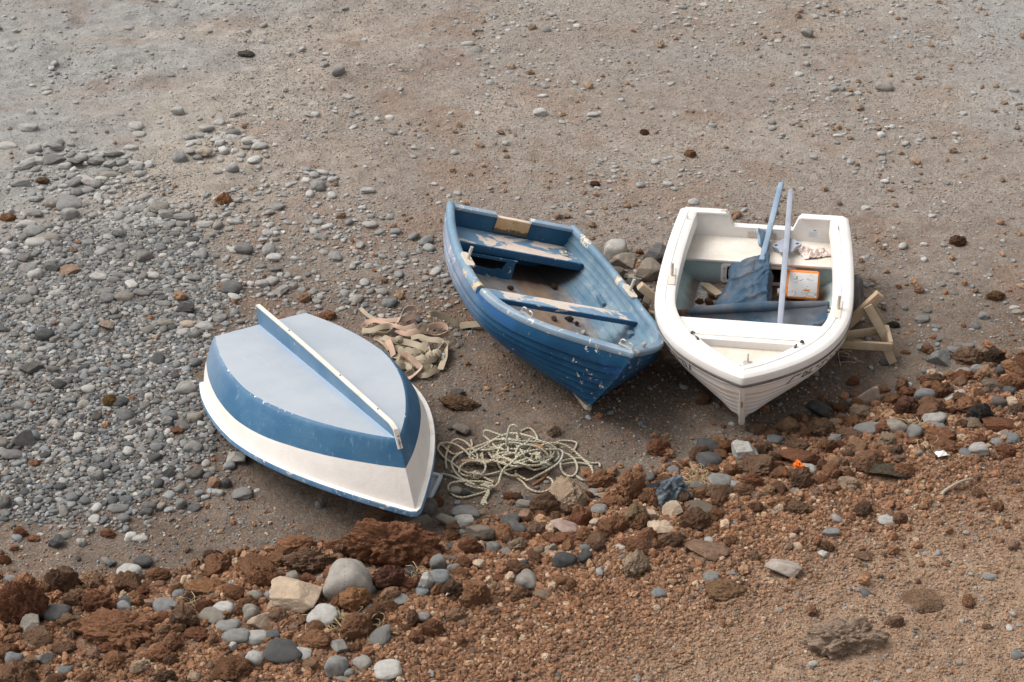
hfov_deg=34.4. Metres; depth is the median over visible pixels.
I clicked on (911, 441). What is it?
lava rock
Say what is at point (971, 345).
smooth stone
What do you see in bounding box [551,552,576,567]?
smooth stone
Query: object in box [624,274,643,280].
angular stone
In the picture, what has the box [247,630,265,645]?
smooth stone
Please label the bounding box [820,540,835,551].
lava rock
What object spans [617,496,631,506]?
lava rock
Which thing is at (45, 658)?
angular stone
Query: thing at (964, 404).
lava rock
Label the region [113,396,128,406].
smooth stone
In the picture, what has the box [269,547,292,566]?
lava rock
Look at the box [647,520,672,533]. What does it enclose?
angular stone
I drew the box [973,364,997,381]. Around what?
lava rock
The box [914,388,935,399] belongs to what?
smooth stone
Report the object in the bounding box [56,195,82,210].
smooth stone
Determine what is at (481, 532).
angular stone
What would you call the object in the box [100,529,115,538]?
lava rock
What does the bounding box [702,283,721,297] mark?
wood offcut
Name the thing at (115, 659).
lava rock
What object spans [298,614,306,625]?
lava rock
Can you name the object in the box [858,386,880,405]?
angular stone
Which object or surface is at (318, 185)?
smooth stone
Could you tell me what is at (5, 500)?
smooth stone
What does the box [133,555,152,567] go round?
smooth stone
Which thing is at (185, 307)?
angular stone
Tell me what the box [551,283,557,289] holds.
lava rock
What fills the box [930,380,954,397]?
lava rock
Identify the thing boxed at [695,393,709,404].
lava rock
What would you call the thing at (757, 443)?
lava rock
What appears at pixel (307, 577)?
lava rock
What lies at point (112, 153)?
angular stone
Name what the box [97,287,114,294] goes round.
smooth stone
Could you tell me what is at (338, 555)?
lava rock
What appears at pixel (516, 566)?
lava rock
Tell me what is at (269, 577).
lava rock
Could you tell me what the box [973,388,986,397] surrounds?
lava rock
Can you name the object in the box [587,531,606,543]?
lava rock
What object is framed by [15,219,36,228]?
smooth stone
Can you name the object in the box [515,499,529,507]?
smooth stone
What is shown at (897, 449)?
lava rock
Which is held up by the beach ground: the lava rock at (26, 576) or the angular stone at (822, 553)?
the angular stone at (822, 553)
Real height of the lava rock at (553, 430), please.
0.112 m
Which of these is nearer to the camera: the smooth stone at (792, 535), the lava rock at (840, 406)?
the smooth stone at (792, 535)
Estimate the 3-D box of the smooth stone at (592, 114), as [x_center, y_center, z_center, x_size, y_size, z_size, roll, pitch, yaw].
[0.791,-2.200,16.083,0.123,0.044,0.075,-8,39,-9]
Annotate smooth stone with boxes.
[0,141,17,148]
[0,437,9,446]
[0,494,10,508]
[1,449,23,459]
[3,575,15,580]
[4,651,23,663]
[12,400,26,408]
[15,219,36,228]
[15,294,33,304]
[16,253,32,262]
[18,123,38,131]
[19,157,35,169]
[19,263,36,272]
[23,224,45,236]
[24,237,47,246]
[25,144,41,153]
[27,209,42,216]
[27,268,42,278]
[31,430,39,439]
[34,156,43,164]
[35,328,54,340]
[36,233,60,241]
[42,603,72,621]
[43,197,57,208]
[51,380,65,388]
[52,138,64,144]
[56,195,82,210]
[56,665,72,673]
[60,208,78,220]
[65,491,78,500]
[67,176,82,186]
[76,538,85,546]
[89,179,102,188]
[89,272,107,281]
[91,470,102,480]
[97,167,112,175]
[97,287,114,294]
[99,171,119,177]
[100,292,114,302]
[107,504,128,512]
[110,272,126,277]
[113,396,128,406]
[114,243,128,251]
[114,291,134,301]
[116,408,133,420]
[116,563,141,575]
[117,600,131,609]
[122,144,137,149]
[128,121,143,131]
[129,160,143,166]
[130,204,147,212]
[132,131,145,136]
[132,534,147,541]
[133,289,150,295]
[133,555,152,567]
[136,250,152,261]
[139,507,153,516]
[141,501,156,509]
[146,271,160,279]
[149,201,168,213]
[151,352,164,363]
[153,597,173,611]
[155,300,170,306]
[157,318,173,325]
[161,410,177,420]
[167,324,176,329]
[170,106,184,115]
[172,151,185,162]
[172,589,184,597]
[173,212,193,220]
[175,381,196,394]
[175,498,186,509]
[176,328,189,335]
[179,320,194,327]
[183,440,202,453]
[184,467,203,478]
[185,139,198,143]
[185,274,200,280]
[187,412,203,422]
[188,330,199,338]
[194,248,206,258]
[194,321,213,330]
[195,221,213,227]
[196,146,212,156]
[198,607,225,623]
[210,136,221,142]
[212,314,227,322]
[213,601,233,613]
[215,619,240,631]
[220,280,242,293]
[221,478,231,488]
[221,628,249,643]
[225,129,240,134]
[226,134,237,138]
[226,163,238,171]
[226,219,240,224]
[227,246,236,252]
[232,198,240,202]
[232,487,252,499]
[233,109,246,116]
[234,244,252,253]
[241,136,255,143]
[242,603,258,620]
[245,650,263,665]
[247,590,263,600]
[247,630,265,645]
[252,142,267,149]
[262,242,275,255]
[263,638,302,663]
[264,591,269,600]
[266,253,282,260]
[266,629,279,638]
[269,203,284,210]
[285,570,299,579]
[297,647,311,660]
[306,603,338,626]
[311,181,324,190]
[315,500,324,508]
[322,558,373,600]
[324,655,348,678]
[328,251,341,260]
[331,66,344,76]
[336,676,348,681]
[344,668,354,676]
[349,294,362,303]
[352,655,371,670]
[360,187,375,193]
[369,624,390,645]
[371,586,376,593]
[372,659,401,680]
[380,298,397,307]
[393,593,409,606]
[405,567,419,576]
[415,587,428,596]
[418,612,429,622]
[419,235,433,245]
[420,497,437,515]
[429,553,446,568]
[430,569,449,584]
[446,542,453,548]
[447,563,459,571]
[449,486,461,494]
[450,505,479,518]
[454,514,473,526]
[459,529,465,534]
[460,488,470,495]
[486,541,500,551]
[500,513,521,522]
[507,519,526,533]
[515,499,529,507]
[515,568,536,589]
[520,559,527,563]
[533,107,546,115]
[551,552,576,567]
[577,550,591,563]
[587,112,599,116]
[590,504,606,513]
[603,239,626,259]
[645,472,654,481]
[651,588,666,597]
[689,481,706,488]
[696,438,718,451]
[696,452,721,468]
[703,571,719,580]
[707,473,731,484]
[766,434,782,444]
[789,533,796,538]
[802,463,815,473]
[823,528,839,535]
[838,355,848,360]
[853,422,879,434]
[874,80,892,91]
[877,514,894,525]
[879,358,888,365]
[887,418,908,432]
[907,424,923,437]
[914,315,929,322]
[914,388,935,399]
[916,344,921,350]
[921,411,946,422]
[924,421,945,427]
[930,324,941,328]
[947,346,959,352]
[956,367,969,370]
[961,343,974,348]
[968,442,988,455]
[970,364,982,371]
[978,311,989,319]
[981,573,997,580]
[990,437,1001,444]
[991,396,1007,406]
[992,365,1004,375]
[1001,432,1019,443]
[1002,386,1016,394]
[1009,305,1019,309]
[1011,309,1022,314]
[1011,650,1023,659]
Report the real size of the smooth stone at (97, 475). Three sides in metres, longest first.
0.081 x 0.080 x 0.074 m
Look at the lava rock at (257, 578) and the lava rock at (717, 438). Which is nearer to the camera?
the lava rock at (257, 578)
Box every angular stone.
[10,179,31,186]
[11,428,34,446]
[19,360,43,373]
[20,613,39,632]
[37,652,52,664]
[43,154,65,164]
[44,261,59,271]
[46,143,65,150]
[48,534,64,547]
[59,264,80,274]
[67,158,82,163]
[81,177,94,185]
[86,155,103,164]
[98,320,114,328]
[102,557,116,566]
[103,151,123,156]
[103,160,116,168]
[113,228,126,236]
[118,595,133,605]
[119,164,130,172]
[144,599,154,607]
[158,209,173,219]
[161,415,172,425]
[163,468,175,477]
[169,600,177,606]
[176,302,194,312]
[207,476,220,488]
[226,451,245,461]
[229,641,237,651]
[246,612,269,629]
[269,576,322,613]
[272,284,289,295]
[303,111,314,116]
[329,639,347,653]
[408,514,432,524]
[418,572,433,588]
[435,513,456,524]
[450,388,465,394]
[451,423,469,434]
[465,524,495,540]
[473,559,485,568]
[518,509,532,521]
[544,543,557,552]
[548,475,590,508]
[549,518,577,532]
[589,518,600,525]
[594,492,604,497]
[610,252,635,268]
[614,266,625,276]
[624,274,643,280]
[627,277,642,298]
[634,257,660,281]
[642,242,665,263]
[646,509,659,518]
[646,520,672,534]
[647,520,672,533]
[662,500,682,515]
[686,499,712,512]
[728,571,737,575]
[731,440,757,460]
[764,558,801,576]
[793,542,801,548]
[800,28,813,36]
[804,400,832,417]
[818,550,828,557]
[828,434,841,440]
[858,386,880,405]
[925,349,950,366]
[944,389,966,399]
[996,429,1008,434]
[1006,396,1017,406]
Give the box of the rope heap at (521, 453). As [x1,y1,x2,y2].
[437,424,600,506]
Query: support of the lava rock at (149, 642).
on the beach ground
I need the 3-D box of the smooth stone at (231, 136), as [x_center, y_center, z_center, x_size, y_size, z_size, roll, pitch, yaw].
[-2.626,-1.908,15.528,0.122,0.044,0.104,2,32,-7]
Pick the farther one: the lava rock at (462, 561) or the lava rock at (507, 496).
the lava rock at (507, 496)
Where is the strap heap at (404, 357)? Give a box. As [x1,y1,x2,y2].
[359,305,479,379]
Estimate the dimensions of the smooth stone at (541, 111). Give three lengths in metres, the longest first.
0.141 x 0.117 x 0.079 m
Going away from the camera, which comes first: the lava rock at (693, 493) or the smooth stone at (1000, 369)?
the lava rock at (693, 493)
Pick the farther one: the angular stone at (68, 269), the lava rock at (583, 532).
the angular stone at (68, 269)
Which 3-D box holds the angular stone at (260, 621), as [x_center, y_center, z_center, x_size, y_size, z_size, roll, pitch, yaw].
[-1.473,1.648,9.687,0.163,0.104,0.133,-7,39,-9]
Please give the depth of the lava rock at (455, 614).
9.69 m
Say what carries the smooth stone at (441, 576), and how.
on the beach ground
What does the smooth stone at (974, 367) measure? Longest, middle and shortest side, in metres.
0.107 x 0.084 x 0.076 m
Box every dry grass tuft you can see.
[173,591,200,607]
[302,606,362,631]
[336,612,400,638]
[405,562,431,577]
[673,461,711,483]
[898,415,932,425]
[912,436,939,449]
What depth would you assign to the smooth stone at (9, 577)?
10.18 m
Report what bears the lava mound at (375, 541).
on the beach ground
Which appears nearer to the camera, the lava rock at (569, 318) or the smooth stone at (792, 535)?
the smooth stone at (792, 535)
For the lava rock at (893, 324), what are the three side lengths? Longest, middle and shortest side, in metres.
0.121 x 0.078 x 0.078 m
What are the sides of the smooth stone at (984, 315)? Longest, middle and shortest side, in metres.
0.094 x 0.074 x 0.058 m
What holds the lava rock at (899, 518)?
on the beach ground
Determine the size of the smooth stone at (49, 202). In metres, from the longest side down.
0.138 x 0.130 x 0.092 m
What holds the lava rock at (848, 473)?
on the cinder gravel at (734, 556)
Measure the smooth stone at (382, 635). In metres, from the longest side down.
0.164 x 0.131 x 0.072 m
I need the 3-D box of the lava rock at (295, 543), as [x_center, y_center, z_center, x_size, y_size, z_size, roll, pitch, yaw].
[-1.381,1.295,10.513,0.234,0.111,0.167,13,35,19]
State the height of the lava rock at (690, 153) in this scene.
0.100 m
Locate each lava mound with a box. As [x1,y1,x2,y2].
[0,579,49,624]
[280,547,336,574]
[342,518,442,566]
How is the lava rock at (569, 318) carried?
on the blue boat at (490, 256)
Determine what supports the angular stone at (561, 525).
on the beach ground
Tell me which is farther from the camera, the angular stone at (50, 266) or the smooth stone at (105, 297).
the angular stone at (50, 266)
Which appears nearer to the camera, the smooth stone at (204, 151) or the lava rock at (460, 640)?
the lava rock at (460, 640)
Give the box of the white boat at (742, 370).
[654,207,853,424]
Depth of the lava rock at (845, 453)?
11.14 m
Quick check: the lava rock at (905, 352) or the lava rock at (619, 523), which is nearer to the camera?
the lava rock at (619, 523)
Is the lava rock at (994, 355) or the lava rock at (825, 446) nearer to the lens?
the lava rock at (825, 446)
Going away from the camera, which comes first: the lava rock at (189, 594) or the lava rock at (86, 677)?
the lava rock at (86, 677)
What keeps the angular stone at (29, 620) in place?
on the beach ground
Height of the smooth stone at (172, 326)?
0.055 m
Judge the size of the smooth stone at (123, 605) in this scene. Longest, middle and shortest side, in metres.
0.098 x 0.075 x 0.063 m
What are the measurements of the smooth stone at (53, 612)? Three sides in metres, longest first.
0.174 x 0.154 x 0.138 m
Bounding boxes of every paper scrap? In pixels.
[797,245,830,258]
[934,450,947,456]
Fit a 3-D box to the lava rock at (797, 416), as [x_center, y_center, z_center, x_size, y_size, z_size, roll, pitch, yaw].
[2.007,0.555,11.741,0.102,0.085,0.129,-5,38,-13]
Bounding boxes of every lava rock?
[0,213,16,221]
[0,555,11,564]
[0,643,18,651]
[0,644,16,663]
[0,659,37,681]
[6,624,22,633]
[13,526,28,536]
[14,571,35,584]
[22,625,51,648]
[22,654,38,666]
[26,534,39,541]
[35,177,49,183]
[37,583,51,592]
[43,565,81,593]
[46,673,67,681]
[52,640,76,655]
[55,612,75,626]
[60,588,86,606]
[78,672,94,681]
[80,589,117,613]
[81,570,103,588]
[97,642,121,653]
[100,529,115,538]
[102,394,116,406]
[105,649,125,672]
[113,570,141,591]
[126,584,149,595]
[128,590,145,605]
[129,659,149,673]
[145,638,154,648]
[145,645,173,662]
[147,566,171,580]
[151,611,168,623]
[156,624,169,635]
[156,670,177,681]
[162,632,181,651]
[162,654,178,664]
[168,582,183,594]
[168,604,198,626]
[170,622,186,632]
[171,427,182,433]
[181,626,208,642]
[183,590,198,603]
[187,578,224,594]
[187,671,202,681]
[193,574,202,578]
[194,599,213,612]
[201,549,222,562]
[203,553,232,577]
[212,654,253,681]
[214,192,233,204]
[222,549,235,555]
[222,610,231,619]
[223,583,244,598]
[233,595,258,615]
[237,50,254,56]
[237,553,274,574]
[239,622,249,628]
[246,569,269,587]
[265,572,280,586]
[268,608,288,622]
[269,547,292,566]
[274,535,315,551]
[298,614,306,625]
[299,572,316,582]
[301,629,331,648]
[303,658,317,668]
[309,619,324,629]
[315,313,326,319]
[321,309,336,320]
[322,538,338,550]
[322,564,331,578]
[330,594,342,609]
[332,536,349,557]
[333,553,343,558]
[337,652,347,658]
[339,587,370,611]
[339,612,372,641]
[349,641,361,652]
[364,507,394,521]
[364,603,383,621]
[372,565,404,590]
[378,586,400,600]
[378,600,397,612]
[397,623,410,632]
[401,577,417,589]
[406,609,419,626]
[408,629,423,642]
[419,618,443,636]
[420,556,430,568]
[430,583,443,595]
[433,496,443,506]
[438,547,447,553]
[439,392,481,410]
[440,578,462,597]
[444,522,461,531]
[445,607,466,620]
[448,531,459,541]
[450,566,469,577]
[454,634,467,646]
[457,538,483,553]
[457,556,472,567]
[459,579,490,607]
[478,508,492,516]
[488,580,500,590]
[492,522,513,540]
[492,573,503,581]
[502,534,512,542]
[503,491,513,499]
[505,559,530,574]
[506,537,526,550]
[509,586,532,602]
[511,491,522,499]
[516,532,532,539]
[526,549,542,563]
[527,522,545,535]
[529,491,561,515]
[533,589,551,598]
[534,510,546,516]
[534,545,543,552]
[544,532,556,541]
[547,424,561,437]
[549,511,561,519]
[549,532,576,545]
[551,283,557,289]
[554,575,568,584]
[560,504,572,515]
[562,538,574,550]
[564,316,573,321]
[565,577,578,591]
[567,507,592,526]
[576,526,589,540]
[585,470,616,487]
[585,491,593,498]
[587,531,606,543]
[590,181,600,186]
[591,541,606,551]
[597,521,613,536]
[600,495,619,508]
[604,515,629,533]
[616,467,646,500]
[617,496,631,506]
[620,536,633,545]
[622,503,649,522]
[623,548,649,577]
[625,536,650,554]
[632,512,648,529]
[635,249,643,254]
[637,527,657,540]
[639,487,658,507]
[640,129,648,134]
[647,438,672,456]
[651,538,660,549]
[655,473,671,481]
[660,531,683,547]
[671,460,688,469]
[677,490,690,503]
[678,506,710,531]
[682,539,729,560]
[684,149,696,157]
[687,489,695,499]
[689,445,708,460]
[692,486,707,499]
[695,298,703,303]
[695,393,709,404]
[704,298,712,304]
[704,578,746,600]
[705,484,733,497]
[706,463,719,474]
[709,505,723,520]
[711,489,727,507]
[712,434,726,443]
[714,448,728,459]
[718,439,731,452]
[724,463,740,475]
[724,535,736,546]
[733,482,755,495]
[736,454,774,474]
[740,438,754,443]
[740,472,763,486]
[748,501,763,512]
[749,423,766,434]
[754,441,772,450]
[757,443,768,453]
[762,484,775,495]
[765,426,777,436]
[769,451,783,460]
[769,465,786,478]
[772,481,786,493]
[773,460,783,467]
[774,416,798,432]
[778,448,820,464]
[779,495,793,503]
[782,438,809,449]
[782,468,791,478]
[786,500,814,514]
[787,467,813,488]
[789,413,801,421]
[799,426,811,437]
[799,467,811,475]
[803,419,834,437]
[813,475,830,484]
[816,458,826,470]
[817,439,836,453]
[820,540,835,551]
[821,461,841,479]
[824,400,832,406]
[829,418,843,425]
[831,401,847,412]
[831,456,848,466]
[836,441,846,448]
[837,476,858,491]
[838,428,862,439]
[841,450,854,457]
[841,470,854,476]
[842,414,860,427]
[846,375,859,385]
[847,437,867,451]
[848,397,863,406]
[849,403,870,417]
[851,501,871,515]
[852,450,884,473]
[853,551,871,560]
[863,449,886,458]
[868,463,908,479]
[875,420,889,433]
[878,431,895,445]
[879,386,890,392]
[880,393,899,405]
[884,615,904,628]
[886,321,899,327]
[888,444,902,454]
[893,395,919,414]
[893,462,915,477]
[893,512,907,524]
[894,415,907,424]
[895,378,908,389]
[896,386,916,396]
[899,588,942,612]
[901,350,910,354]
[906,436,925,445]
[915,395,947,420]
[915,607,925,613]
[918,375,930,383]
[921,343,933,354]
[923,426,956,441]
[929,373,944,381]
[929,438,958,452]
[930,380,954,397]
[943,371,955,380]
[947,407,956,413]
[949,235,966,246]
[949,441,962,453]
[950,375,967,386]
[951,347,983,365]
[951,391,966,402]
[952,369,976,379]
[955,396,981,412]
[955,418,967,427]
[962,594,974,608]
[963,417,982,428]
[965,403,994,423]
[971,488,986,498]
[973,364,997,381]
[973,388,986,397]
[974,435,987,443]
[981,378,1003,392]
[982,348,1006,364]
[982,416,1019,431]
[982,623,993,629]
[984,363,997,367]
[985,290,1004,300]
[990,501,1004,512]
[995,372,1023,390]
[996,444,1016,457]
[1001,359,1021,373]
[1006,403,1023,414]
[1006,477,1019,483]
[1011,356,1023,368]
[1014,369,1023,377]
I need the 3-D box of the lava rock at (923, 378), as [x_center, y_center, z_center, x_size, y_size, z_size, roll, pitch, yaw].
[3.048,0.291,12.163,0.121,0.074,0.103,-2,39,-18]
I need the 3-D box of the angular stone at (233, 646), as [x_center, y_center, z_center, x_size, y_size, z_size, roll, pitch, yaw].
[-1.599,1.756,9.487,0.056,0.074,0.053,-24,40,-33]
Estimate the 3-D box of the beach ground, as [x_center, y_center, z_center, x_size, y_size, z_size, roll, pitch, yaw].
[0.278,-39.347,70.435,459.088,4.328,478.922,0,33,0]
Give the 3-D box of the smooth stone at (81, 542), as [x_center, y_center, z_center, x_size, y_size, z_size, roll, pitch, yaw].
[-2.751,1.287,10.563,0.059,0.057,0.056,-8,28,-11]
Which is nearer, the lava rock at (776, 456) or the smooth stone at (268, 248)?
the lava rock at (776, 456)
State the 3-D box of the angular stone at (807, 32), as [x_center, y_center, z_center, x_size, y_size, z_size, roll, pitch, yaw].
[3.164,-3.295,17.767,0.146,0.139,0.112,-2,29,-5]
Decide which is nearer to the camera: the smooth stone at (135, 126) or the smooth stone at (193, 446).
the smooth stone at (193, 446)
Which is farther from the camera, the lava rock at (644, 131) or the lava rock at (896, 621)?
the lava rock at (644, 131)
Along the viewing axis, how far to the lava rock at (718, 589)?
9.80 m
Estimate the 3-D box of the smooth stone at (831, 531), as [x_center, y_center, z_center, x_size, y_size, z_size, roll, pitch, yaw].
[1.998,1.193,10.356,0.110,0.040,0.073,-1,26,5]
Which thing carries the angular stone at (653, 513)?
on the beach ground
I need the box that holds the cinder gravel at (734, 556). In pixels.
[0,0,1023,681]
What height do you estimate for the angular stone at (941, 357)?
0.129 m
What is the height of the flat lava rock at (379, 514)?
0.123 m
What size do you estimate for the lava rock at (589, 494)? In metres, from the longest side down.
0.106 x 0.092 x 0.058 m
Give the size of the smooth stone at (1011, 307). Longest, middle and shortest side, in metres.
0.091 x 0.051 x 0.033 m
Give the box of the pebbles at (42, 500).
[0,0,1023,681]
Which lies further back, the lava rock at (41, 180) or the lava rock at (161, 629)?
the lava rock at (41, 180)
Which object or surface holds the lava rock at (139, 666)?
on the cinder gravel at (734, 556)
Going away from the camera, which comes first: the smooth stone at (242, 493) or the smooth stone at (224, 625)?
the smooth stone at (224, 625)
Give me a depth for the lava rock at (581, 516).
10.55 m
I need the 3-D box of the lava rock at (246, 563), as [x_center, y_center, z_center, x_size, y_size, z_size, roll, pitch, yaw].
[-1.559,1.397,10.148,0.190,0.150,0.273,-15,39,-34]
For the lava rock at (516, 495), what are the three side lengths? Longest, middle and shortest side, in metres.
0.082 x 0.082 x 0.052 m
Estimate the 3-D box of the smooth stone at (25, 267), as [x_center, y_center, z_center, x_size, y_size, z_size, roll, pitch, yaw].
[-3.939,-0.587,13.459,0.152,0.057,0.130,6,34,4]
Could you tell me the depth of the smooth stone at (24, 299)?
13.03 m
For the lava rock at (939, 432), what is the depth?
11.25 m
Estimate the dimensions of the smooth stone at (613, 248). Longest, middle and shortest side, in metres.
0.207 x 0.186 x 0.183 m
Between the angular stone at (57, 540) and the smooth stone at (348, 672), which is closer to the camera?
the smooth stone at (348, 672)
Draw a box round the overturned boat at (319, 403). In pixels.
[199,304,435,516]
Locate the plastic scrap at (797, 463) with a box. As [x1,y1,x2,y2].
[793,459,804,467]
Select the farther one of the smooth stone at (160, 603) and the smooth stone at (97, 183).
the smooth stone at (97, 183)
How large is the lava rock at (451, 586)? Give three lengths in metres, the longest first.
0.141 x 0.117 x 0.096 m
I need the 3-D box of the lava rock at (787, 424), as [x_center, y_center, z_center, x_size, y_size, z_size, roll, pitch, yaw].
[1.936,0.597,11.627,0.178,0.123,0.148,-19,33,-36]
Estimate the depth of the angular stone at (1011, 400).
11.62 m
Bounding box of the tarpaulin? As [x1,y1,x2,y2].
[677,252,830,325]
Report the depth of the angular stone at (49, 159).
15.04 m
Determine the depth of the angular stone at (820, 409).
11.72 m
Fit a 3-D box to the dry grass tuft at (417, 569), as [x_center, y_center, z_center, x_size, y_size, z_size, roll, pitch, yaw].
[-0.573,1.398,10.019,0.197,0.077,0.131,25,40,33]
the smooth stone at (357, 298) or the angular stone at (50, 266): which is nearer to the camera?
the smooth stone at (357, 298)
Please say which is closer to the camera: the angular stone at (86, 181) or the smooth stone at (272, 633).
the smooth stone at (272, 633)
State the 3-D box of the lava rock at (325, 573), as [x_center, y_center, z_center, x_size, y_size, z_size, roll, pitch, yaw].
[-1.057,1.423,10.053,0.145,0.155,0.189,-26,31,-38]
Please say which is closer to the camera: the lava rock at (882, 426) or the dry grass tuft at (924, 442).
the dry grass tuft at (924, 442)
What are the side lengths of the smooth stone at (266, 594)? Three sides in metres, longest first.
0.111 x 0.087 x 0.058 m
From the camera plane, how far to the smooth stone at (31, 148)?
15.22 m
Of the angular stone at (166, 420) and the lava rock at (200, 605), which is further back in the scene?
the angular stone at (166, 420)
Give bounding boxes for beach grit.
[0,0,1023,681]
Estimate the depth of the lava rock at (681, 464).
11.23 m
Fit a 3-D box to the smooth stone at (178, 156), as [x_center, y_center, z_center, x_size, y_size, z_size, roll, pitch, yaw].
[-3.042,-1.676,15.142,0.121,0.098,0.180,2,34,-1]
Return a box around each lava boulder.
[67,607,154,651]
[799,615,891,659]
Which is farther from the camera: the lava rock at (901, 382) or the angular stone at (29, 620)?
the lava rock at (901, 382)
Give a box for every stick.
[461,458,537,466]
[940,477,972,494]
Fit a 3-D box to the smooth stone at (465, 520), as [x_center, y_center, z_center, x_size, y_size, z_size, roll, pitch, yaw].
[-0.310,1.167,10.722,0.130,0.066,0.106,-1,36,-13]
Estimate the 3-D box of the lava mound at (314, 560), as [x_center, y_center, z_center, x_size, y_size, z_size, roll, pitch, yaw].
[-1.240,1.367,10.207,0.375,0.169,0.187,1,31,-10]
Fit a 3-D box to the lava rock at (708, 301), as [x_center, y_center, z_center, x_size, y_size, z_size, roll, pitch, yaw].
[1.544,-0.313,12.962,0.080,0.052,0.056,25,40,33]
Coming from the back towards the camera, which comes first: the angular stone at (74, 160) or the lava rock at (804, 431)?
the angular stone at (74, 160)
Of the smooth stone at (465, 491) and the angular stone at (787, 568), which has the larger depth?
the smooth stone at (465, 491)
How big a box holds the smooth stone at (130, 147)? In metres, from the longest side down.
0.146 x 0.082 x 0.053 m
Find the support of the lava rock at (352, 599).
on the beach ground
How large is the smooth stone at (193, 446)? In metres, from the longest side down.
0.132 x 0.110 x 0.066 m
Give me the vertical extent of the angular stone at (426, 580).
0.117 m
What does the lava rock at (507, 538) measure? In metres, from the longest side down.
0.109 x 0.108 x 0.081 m
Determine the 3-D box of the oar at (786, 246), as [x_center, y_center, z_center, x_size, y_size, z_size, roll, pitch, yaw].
[2.162,-0.668,13.056,0.231,0.080,2.284,4,32,9]
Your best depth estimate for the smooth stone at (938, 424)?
11.42 m
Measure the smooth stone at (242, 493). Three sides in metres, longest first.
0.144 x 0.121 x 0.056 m
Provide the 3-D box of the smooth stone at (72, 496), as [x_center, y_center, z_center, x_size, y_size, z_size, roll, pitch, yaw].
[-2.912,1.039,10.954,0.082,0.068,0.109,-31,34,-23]
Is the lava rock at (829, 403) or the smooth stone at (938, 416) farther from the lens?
the lava rock at (829, 403)
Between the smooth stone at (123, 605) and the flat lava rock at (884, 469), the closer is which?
the smooth stone at (123, 605)
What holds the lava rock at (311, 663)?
on the beach ground
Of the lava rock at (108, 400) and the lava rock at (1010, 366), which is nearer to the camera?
the lava rock at (108, 400)
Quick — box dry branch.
[838,335,863,365]
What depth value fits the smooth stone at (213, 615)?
9.73 m
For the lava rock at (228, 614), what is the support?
on the beach ground
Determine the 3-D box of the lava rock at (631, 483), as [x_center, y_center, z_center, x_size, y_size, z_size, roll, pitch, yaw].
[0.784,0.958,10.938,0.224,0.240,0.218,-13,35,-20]
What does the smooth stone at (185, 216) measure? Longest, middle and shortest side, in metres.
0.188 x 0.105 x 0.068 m
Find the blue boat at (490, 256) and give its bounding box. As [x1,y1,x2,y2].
[443,201,664,410]
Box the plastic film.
[648,474,692,506]
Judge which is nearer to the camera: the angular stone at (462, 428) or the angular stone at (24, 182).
the angular stone at (462, 428)
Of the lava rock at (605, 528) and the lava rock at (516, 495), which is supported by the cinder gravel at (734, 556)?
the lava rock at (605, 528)
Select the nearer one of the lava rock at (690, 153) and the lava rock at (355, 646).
the lava rock at (355, 646)
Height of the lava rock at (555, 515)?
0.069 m
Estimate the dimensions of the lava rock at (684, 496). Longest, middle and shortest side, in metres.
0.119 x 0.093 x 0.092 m
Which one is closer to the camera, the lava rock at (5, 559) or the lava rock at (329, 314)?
the lava rock at (5, 559)
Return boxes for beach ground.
[0,0,1023,681]
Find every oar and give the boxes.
[756,182,783,262]
[772,189,801,323]
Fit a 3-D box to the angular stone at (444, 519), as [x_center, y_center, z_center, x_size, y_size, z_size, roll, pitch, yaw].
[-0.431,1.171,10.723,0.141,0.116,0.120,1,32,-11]
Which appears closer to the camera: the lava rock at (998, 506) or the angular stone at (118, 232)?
the lava rock at (998, 506)
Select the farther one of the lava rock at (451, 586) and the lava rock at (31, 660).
the lava rock at (451, 586)
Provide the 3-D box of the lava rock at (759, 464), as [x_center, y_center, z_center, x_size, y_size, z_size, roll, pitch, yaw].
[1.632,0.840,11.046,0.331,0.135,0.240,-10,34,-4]
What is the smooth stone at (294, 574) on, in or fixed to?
on the beach ground
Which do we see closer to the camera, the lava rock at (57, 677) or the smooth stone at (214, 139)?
the lava rock at (57, 677)
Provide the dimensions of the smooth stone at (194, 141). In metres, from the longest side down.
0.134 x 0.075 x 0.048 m
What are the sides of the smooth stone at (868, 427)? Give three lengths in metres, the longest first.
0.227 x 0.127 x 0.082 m
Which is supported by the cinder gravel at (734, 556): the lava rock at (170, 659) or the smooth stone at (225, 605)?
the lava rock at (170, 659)
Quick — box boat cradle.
[637,275,900,364]
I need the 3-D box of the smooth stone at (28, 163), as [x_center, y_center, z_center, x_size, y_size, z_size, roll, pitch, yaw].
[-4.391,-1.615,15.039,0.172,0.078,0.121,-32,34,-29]
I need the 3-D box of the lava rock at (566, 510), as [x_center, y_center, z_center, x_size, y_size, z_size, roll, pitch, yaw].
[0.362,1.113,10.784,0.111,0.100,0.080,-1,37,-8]
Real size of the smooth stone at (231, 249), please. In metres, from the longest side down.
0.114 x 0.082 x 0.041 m
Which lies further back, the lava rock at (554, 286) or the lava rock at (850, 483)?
the lava rock at (554, 286)
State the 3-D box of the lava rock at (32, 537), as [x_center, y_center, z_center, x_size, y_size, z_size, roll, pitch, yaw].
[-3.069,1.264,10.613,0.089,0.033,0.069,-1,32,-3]

